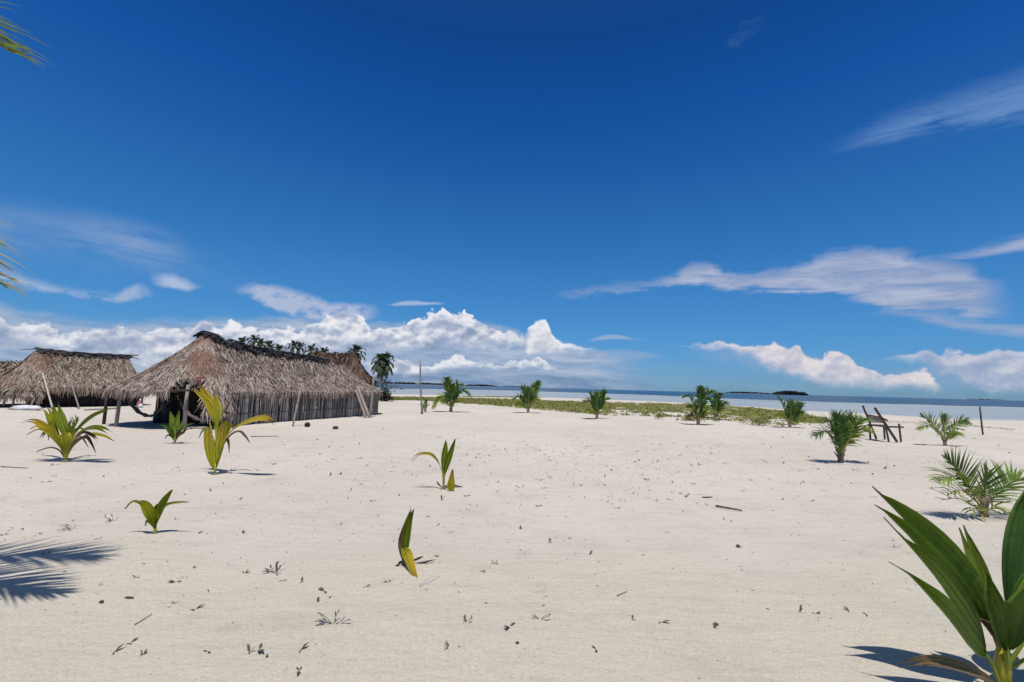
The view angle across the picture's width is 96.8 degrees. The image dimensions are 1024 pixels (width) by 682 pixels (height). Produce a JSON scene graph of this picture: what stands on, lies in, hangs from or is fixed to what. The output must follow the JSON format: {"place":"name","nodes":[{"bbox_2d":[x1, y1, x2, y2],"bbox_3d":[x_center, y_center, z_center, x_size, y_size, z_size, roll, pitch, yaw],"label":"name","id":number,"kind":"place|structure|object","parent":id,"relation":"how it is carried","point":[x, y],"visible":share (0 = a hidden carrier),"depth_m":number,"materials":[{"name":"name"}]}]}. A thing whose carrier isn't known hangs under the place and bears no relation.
{"place":"outdoors","nodes":[
{"label":"outdoors","id":0,"kind":"place"},
{"bbox_2d":[0,393,1023,681],"bbox_3d":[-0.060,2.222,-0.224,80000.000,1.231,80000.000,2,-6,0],"label":"ground","id":1,"kind":"structure","parent":0,"point":[644,549],"depth_m":4.60,"materials":[{"name":"beige sand"}]},
{"bbox_2d":[0,360,21,375],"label":"thatched hut","id":2,"kind":"object","parent":1,"relation":"on","point":[6,366],"visible":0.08,"depth_m":40.85,"materials":[{"name":"beige wicker"}]},
{"bbox_2d":[7,405,42,409],"bbox_3d":[-22.368,3.112,20.915,1.434,0.340,0.720,2,-6,0],"label":"white sheet","id":3,"kind":"object","parent":1,"relation":"on","point":[25,407],"visible":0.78,"depth_m":20.69,"materials":[{"name":"white fabric"}]},
{"bbox_2d":[0,1,60,298],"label":"coconut palm","id":4,"kind":"object","parent":1,"relation":"on","point":[3,44],"visible":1,"depth_m":3.31,"materials":[{"name":"green plant"}]},
{"bbox_2d":[42,373,52,408],"bbox_3d":[-22.667,2.472,22.216,2.132,1.846,0.069,-2,-7,30],"label":"leaning pole","id":5,"kind":"object","parent":1,"relation":"on","point":[47,390],"visible":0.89,"depth_m":22.23,"materials":[{"name":"beige wood"}]},
{"bbox_2d":[21,401,113,461],"bbox_3d":[-8.533,1.782,8.901,1.927,1.180,0.754,2,-6,0],"label":"coconut seedling","id":6,"kind":"object","parent":1,"relation":"on","point":[66,441],"visible":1,"depth_m":8.71,"materials":[{"name":"green plant"}]},
{"bbox_2d":[0,347,143,406],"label":"thatched hut","id":7,"kind":"object","parent":1,"relation":"on","point":[90,375],"visible":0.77,"depth_m":23.91,"materials":[{"name":"brown wicker"}]},
{"bbox_2d":[69,379,79,408],"bbox_3d":[-22.113,2.712,23.009,2.032,1.553,0.062,-2,-7,32],"label":"leaning pole","id":8,"kind":"object","parent":1,"relation":"on","point":[74,394],"visible":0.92,"depth_m":22.95,"materials":[{"name":"grey wood"}]},
{"bbox_2d":[84,407,115,410],"bbox_3d":[-20.019,3.306,22.165,0.095,0.121,1.350,0,-6,19],"label":"log","id":9,"kind":"object","parent":1,"relation":"on","point":[99,408],"visible":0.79,"depth_m":22.04,"materials":[{"name":"beige wood"}]},
{"bbox_2d":[136,399,142,407],"bbox_3d":[-19.941,3.353,24.414,0.404,0.523,0.253,-2,-7,30],"label":"cloth bundle","id":10,"kind":"object","parent":1,"relation":"on","point":[139,404],"visible":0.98,"depth_m":24.35,"materials":[{"name":"white fabric"}]},
{"bbox_2d":[125,490,188,533],"bbox_3d":[-3.762,1.818,4.808,0.629,0.485,0.090,3,-6,-12],"label":"coconut seedling","id":11,"kind":"object","parent":1,"relation":"on","point":[151,514],"visible":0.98,"depth_m":4.79,"materials":[{"name":"green plant"}]},
{"bbox_2d":[153,411,160,422],"bbox_3d":[-13.047,2.811,16.889,0.466,0.420,0.466,2,-6,0],"label":"black drum","id":12,"kind":"object","parent":1,"relation":"on","point":[156,418],"visible":0.55,"depth_m":16.68,"materials":[{"name":"plastic"}]},
{"bbox_2d":[161,399,176,422],"bbox_3d":[-12.759,2.604,17.010,0.636,0.850,0.636,2,-6,0],"label":"black drum","id":13,"kind":"object","parent":1,"relation":"on","point":[167,408],"visible":0.55,"depth_m":16.74,"materials":[{"name":"plastic"}]},
{"bbox_2d":[160,411,193,443],"bbox_3d":[-8.490,2.212,11.588,0.707,0.859,0.400,2,-6,0],"label":"coconut seedling","id":14,"kind":"object","parent":1,"relation":"on","point":[174,428],"visible":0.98,"depth_m":11.53,"materials":[{"name":"green plant"}]},
{"bbox_2d":[191,385,277,474],"bbox_3d":[-4.883,1.583,8.042,1.643,1.582,0.420,0,-6,11],"label":"coconut seedling","id":15,"kind":"object","parent":1,"relation":"on","point":[213,447],"visible":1,"depth_m":7.95,"materials":[{"name":"green plant"}]},
{"bbox_2d":[234,336,248,343],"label":"coconut palm","id":16,"kind":"object","parent":1,"relation":"on","point":[242,340],"visible":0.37,"depth_m":148.99,"materials":[{"name":"green plant"}]},
{"bbox_2d":[101,330,382,429],"bbox_3d":[-10.264,1.775,20.207,4.562,3.627,12.278,-1,-6,20],"label":"thatched hut","id":17,"kind":"object","parent":1,"relation":"on","point":[241,371],"visible":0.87,"depth_m":17.47,"materials":[{"name":"brown plant"}]},
{"bbox_2d":[126,395,172,416],"bbox_3d":[-12.293,2.020,15.339,1.358,1.109,0.240,5,-7,-29],"label":"hammock","id":18,"kind":"object","parent":17,"relation":"hanging from","point":[134,407],"visible":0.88,"depth_m":15.26,"materials":[{"name":"fabric"}]},
{"bbox_2d":[195,376,204,384],"bbox_3d":[-10.264,1.306,15.012,0.355,0.294,0.210,2,-6,0],"label":"red cloth","id":19,"kind":"object","parent":17,"relation":"hanging from","point":[200,378],"visible":1,"depth_m":14.99,"materials":[{"name":"red fabric"}]},
{"bbox_2d":[176,394,233,421],"bbox_3d":[-10.376,2.229,15.227,1.828,0.965,0.288,2,-6,-7],"label":"hammock","id":20,"kind":"object","parent":17,"relation":"hanging from","point":[193,417],"visible":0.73,"depth_m":15.26,"materials":[{"name":"fabric"}]},
{"bbox_2d":[246,335,259,345],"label":"coconut palm","id":21,"kind":"object","parent":1,"relation":"on","point":[254,339],"visible":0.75,"depth_m":146.07,"materials":[{"name":"green plant"}]},
{"bbox_2d":[253,338,265,346],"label":"coconut palm","id":22,"kind":"object","parent":1,"relation":"on","point":[260,341],"visible":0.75,"depth_m":142.95,"materials":[{"name":"green plant"}]},
{"bbox_2d":[260,340,275,350],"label":"coconut palm","id":23,"kind":"object","parent":1,"relation":"on","point":[269,343],"visible":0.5,"depth_m":139.84,"materials":[{"name":"green plant"}]},
{"bbox_2d":[262,561,284,572],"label":"weed tuft","id":24,"kind":"object","parent":1,"relation":"on","point":[276,564],"visible":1,"depth_m":3.93,"materials":[{"name":"grey plant"}]},
{"bbox_2d":[271,344,288,351],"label":"coconut palm","id":25,"kind":"object","parent":1,"relation":"on","point":[279,347],"visible":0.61,"depth_m":136.68,"materials":[{"name":"green plant"}]},
{"bbox_2d":[285,340,297,351],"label":"coconut palm","id":26,"kind":"object","parent":1,"relation":"on","point":[293,344],"visible":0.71,"depth_m":133.59,"materials":[{"name":"green plant"}]},
{"bbox_2d":[292,390,300,426],"bbox_3d":[-7.986,2.549,16.839,0.071,1.433,0.446,1,-6,3],"label":"leaning pole","id":27,"kind":"object","parent":1,"relation":"on","point":[296,408],"visible":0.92,"depth_m":16.83,"materials":[{"name":"grey wood"}]},
{"bbox_2d":[292,342,305,352],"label":"coconut palm","id":28,"kind":"object","parent":1,"relation":"on","point":[299,345],"visible":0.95,"depth_m":130.78,"materials":[{"name":"green plant"}]},
{"bbox_2d":[303,343,318,354],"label":"coconut palm","id":29,"kind":"object","parent":1,"relation":"on","point":[311,348],"visible":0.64,"depth_m":127.77,"materials":[{"name":"green plant"}]},
{"bbox_2d":[320,347,328,352],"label":"coconut palm","id":30,"kind":"object","parent":1,"relation":"on","point":[323,350],"visible":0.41,"depth_m":124.86,"materials":[{"name":"green plant"}]},
{"bbox_2d":[315,610,350,623],"bbox_3d":[-1.224,1.910,3.130,0.247,0.076,0.091,3,-6,-10],"label":"weed tuft","id":31,"kind":"object","parent":1,"relation":"on","point":[328,619],"visible":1,"depth_m":3.12,"materials":[{"name":"grey plant"}]},
{"bbox_2d":[312,349,377,402],"bbox_3d":[-12.896,2.697,33.335,5.486,4.107,5.386,2,-6,-8],"label":"thatched hut","id":32,"kind":"object","parent":1,"relation":"on","point":[351,362],"visible":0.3,"depth_m":32.97,"materials":[{"name":"brown wicker"}]},
{"bbox_2d":[347,344,366,361],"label":"coconut palm","id":33,"kind":"object","parent":1,"relation":"on","point":[356,349],"visible":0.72,"depth_m":109.65,"materials":[{"name":"green plant"}]},
{"bbox_2d":[355,390,366,417],"bbox_3d":[-7.262,3.070,21.895,0.995,1.442,0.108,-2,-7,32],"label":"leaning pole","id":34,"kind":"object","parent":1,"relation":"on","point":[361,405],"visible":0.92,"depth_m":21.87,"materials":[{"name":"grey wood"}]},
{"bbox_2d":[356,386,370,417],"bbox_3d":[-7.173,3.006,22.015,1.201,1.623,0.150,-2,-7,32],"label":"leaning pole","id":35,"kind":"object","parent":1,"relation":"on","point":[363,402],"visible":0.92,"depth_m":21.97,"materials":[{"name":"grey wood"}]},
{"bbox_2d":[369,376,374,415],"bbox_3d":[-6.879,2.784,22.344,0.114,2.138,0.585,2,-6,-9],"label":"leaning pole","id":36,"kind":"object","parent":1,"relation":"on","point":[372,392],"visible":0.89,"depth_m":22.34,"materials":[{"name":"grey wood"}]},
{"bbox_2d":[371,351,394,388],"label":"coconut palm","id":37,"kind":"object","parent":1,"relation":"on","point":[382,366],"visible":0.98,"depth_m":111.01,"materials":[{"name":"green plant"}]},
{"bbox_2d":[379,386,396,401],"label":"shrub","id":38,"kind":"object","parent":1,"relation":"on","point":[386,395],"visible":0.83,"depth_m":42.16,"materials":[{"name":"green plant"}]},
{"bbox_2d":[373,373,403,390],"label":"shrub","id":39,"kind":"object","parent":1,"relation":"on","point":[384,380],"visible":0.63,"depth_m":103.24,"materials":[{"name":"green plant"}]},
{"bbox_2d":[395,509,432,577],"bbox_3d":[-0.881,1.807,4.049,0.352,0.540,0.408,2,-6,0],"label":"coconut seedling","id":40,"kind":"object","parent":1,"relation":"on","point":[406,555],"visible":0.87,"depth_m":4.16,"materials":[{"name":"green plant"}]},
{"bbox_2d":[419,360,422,413],"bbox_3d":[-5.096,2.652,25.618,0.368,3.141,0.112,2,-6,0],"label":"pole","id":41,"kind":"object","parent":1,"relation":"on","point":[420,389],"visible":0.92,"depth_m":25.56,"materials":[{"name":"grey wood"}]},
{"bbox_2d":[419,397,430,411],"bbox_3d":[-5.192,3.811,27.018,0.767,0.918,0.321,-1,-6,22],"label":"palm sprout","id":42,"kind":"object","parent":1,"relation":"on","point":[425,405],"visible":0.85,"depth_m":27.02,"materials":[{"name":"green plant"}]},
{"bbox_2d":[412,439,461,490],"bbox_3d":[-1.152,1.968,7.206,0.882,0.831,0.315,3,-6,-16],"label":"coconut seedling","id":43,"kind":"object","parent":1,"relation":"on","point":[446,456],"visible":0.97,"depth_m":7.26,"materials":[{"name":"green plant"}]},
{"bbox_2d":[431,376,470,411],"bbox_3d":[-3.748,3.278,28.248,2.498,2.353,1.351,2,-6,0],"label":"young palm","id":44,"kind":"object","parent":1,"relation":"on","point":[452,392],"visible":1,"depth_m":28.25,"materials":[{"name":"green plant"}]},
{"bbox_2d":[4,426,1021,657],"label":"leaf litter","id":45,"kind":"object","parent":1,"relation":"on","point":[521,494],"visible":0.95,"depth_m":7.49,"materials":[{"name":"brown plant"}]},
{"bbox_2d":[512,380,542,412],"bbox_3d":[0.980,3.545,29.269,2.137,2.251,1.100,2,-6,0],"label":"young palm","id":46,"kind":"object","parent":1,"relation":"on","point":[529,397],"visible":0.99,"depth_m":29.38,"materials":[{"name":"green plant"}]},
{"bbox_2d":[581,388,611,418],"bbox_3d":[4.740,3.489,25.334,1.812,1.797,1.001,3,-6,-15],"label":"young palm","id":47,"kind":"object","parent":1,"relation":"on","point":[596,401],"visible":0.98,"depth_m":25.40,"materials":[{"name":"green plant"}]},
{"bbox_2d":[678,414,700,420],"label":"shrub","id":48,"kind":"object","parent":1,"relation":"on","point":[685,416],"visible":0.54,"depth_m":26.08,"materials":[{"name":"green plant"}]},
{"bbox_2d":[379,396,1014,429],"bbox_3d":[6.815,6.478,46.644,40.587,0.466,60.313,6,-7,-36],"label":"beach creeper","id":49,"kind":"object","parent":1,"relation":"on","point":[572,406],"visible":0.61,"depth_m":38.37,"materials":[{"name":"green plant"}]},
{"bbox_2d":[679,384,718,424],"bbox_3d":[9.505,3.224,23.026,2.019,2.104,1.213,2,-6,0],"label":"young palm","id":50,"kind":"object","parent":1,"relation":"on","point":[702,394],"visible":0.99,"depth_m":23.02,"materials":[{"name":"green plant"}]},
{"bbox_2d":[708,391,729,419],"bbox_3d":[12.428,3.865,27.359,1.613,1.856,1.013,2,-6,0],"label":"young palm","id":51,"kind":"object","parent":1,"relation":"on","point":[717,404],"visible":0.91,"depth_m":27.47,"materials":[{"name":"green plant"}]},
{"bbox_2d":[715,505,741,510],"bbox_3d":[3.098,2.391,6.509,0.351,0.028,0.028,-3,-8,41],"label":"stick","id":52,"kind":"object","parent":1,"relation":"on","point":[728,507],"visible":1,"depth_m":6.51,"materials":[{"name":"grey wood"}]},
{"bbox_2d":[747,416,770,425],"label":"shrub","id":53,"kind":"object","parent":1,"relation":"on","point":[757,420],"visible":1,"depth_m":23.79,"materials":[{"name":"green plant"}]},
{"bbox_2d":[772,393,808,427],"bbox_3d":[13.910,3.488,22.818,1.893,1.796,0.837,2,-6,0],"label":"young palm","id":54,"kind":"object","parent":1,"relation":"on","point":[792,409],"visible":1,"depth_m":22.84,"materials":[{"name":"green plant"}]},
{"bbox_2d":[809,408,878,462],"bbox_3d":[8.179,2.354,11.220,1.664,1.406,0.803,2,-6,0],"label":"young palm","id":55,"kind":"object","parent":1,"relation":"on","point":[843,429],"visible":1,"depth_m":11.29,"materials":[{"name":"green plant"}]},
{"bbox_2d":[862,405,903,441],"bbox_3d":[13.932,3.110,17.190,1.114,1.296,0.893,2,-6,0],"label":"deck chair","id":56,"kind":"object","parent":1,"relation":"on","point":[879,418],"visible":0.96,"depth_m":16.81,"materials":[{"name":"grey wood"}]},
{"bbox_2d":[914,411,973,445],"bbox_3d":[15.303,3.099,16.042,2.184,1.310,0.811,2,-6,0],"label":"young palm","id":57,"kind":"object","parent":1,"relation":"on","point":[951,433],"visible":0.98,"depth_m":16.13,"materials":[{"name":"green plant"}]},
{"bbox_2d":[872,486,1023,681],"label":"coconut seedling","id":58,"kind":"object","parent":1,"relation":"on","point":[971,603],"visible":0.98,"depth_m":2.56,"materials":[{"name":"green plant"}]},
{"bbox_2d":[923,445,1023,521],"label":"young palm","id":59,"kind":"object","parent":1,"relation":"on","point":[982,506],"visible":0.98,"depth_m":6.45,"materials":[{"name":"green plant"}]},
{"bbox_2d":[979,407,983,434],"bbox_3d":[22.166,3.824,21.478,0.118,1.442,0.070,2,-6,0],"label":"pole","id":60,"kind":"object","parent":1,"relation":"on","point":[981,421],"visible":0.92,"depth_m":21.46,"materials":[{"name":"grey wood"}]},
{"bbox_2d":[0,0,1023,400],"label":"sky","id":61,"kind":"structure","parent":0,"point":[811,197],"materials":[{"name":"blue"}]},
{"bbox_2d":[374,383,1023,406],"bbox_3d":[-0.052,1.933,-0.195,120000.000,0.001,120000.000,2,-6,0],"label":"sea","id":62,"kind":"structure","parent":0,"point":[919,401],"depth_m":323.42,"materials":[{"name":"liquid"}]},
{"bbox_2d":[377,388,1023,420],"bbox_3d":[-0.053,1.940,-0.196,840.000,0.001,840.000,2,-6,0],"label":"shallow water","id":63,"kind":"structure","parent":0,"point":[996,413],"depth_m":93.50,"materials":[{"name":"blue liquid"}]},
{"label":"islet","id":64,"kind":"structure","parent":0,"visible":0},
{"bbox_2d":[772,390,808,395],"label":"island wood","id":65,"kind":"object","parent":64,"relation":"on","point":[784,392],"visible":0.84,"depth_m":1475.72,"materials":[{"name":"plant"}]},
{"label":"islet","id":66,"kind":"structure","parent":0,"visible":0},
{"bbox_2d":[725,391,771,393],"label":"island wood","id":67,"kind":"object","parent":66,"relation":"on","point":[749,392],"visible":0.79,"depth_m":3145.07,"materials":[{"name":"green plant"}]},
{"bbox_3d":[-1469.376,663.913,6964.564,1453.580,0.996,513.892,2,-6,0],"label":"islet","id":68,"kind":"structure","parent":0,"visible":0},
{"bbox_2d":[384,382,443,384],"bbox_3d":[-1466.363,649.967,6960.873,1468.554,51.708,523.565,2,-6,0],"label":"island wood","id":69,"kind":"object","parent":68,"relation":"on","point":[428,383],"visible":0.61,"depth_m":6819.35,"materials":[{"name":"green plant"}]},
{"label":"islet","id":70,"kind":"structure","parent":0,"visible":0},
{"bbox_2d":[463,384,497,386],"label":"island wood","id":71,"kind":"object","parent":70,"relation":"on","point":[480,385],"visible":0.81,"depth_m":5129.15,"materials":[{"name":"green plant"}]}
]}

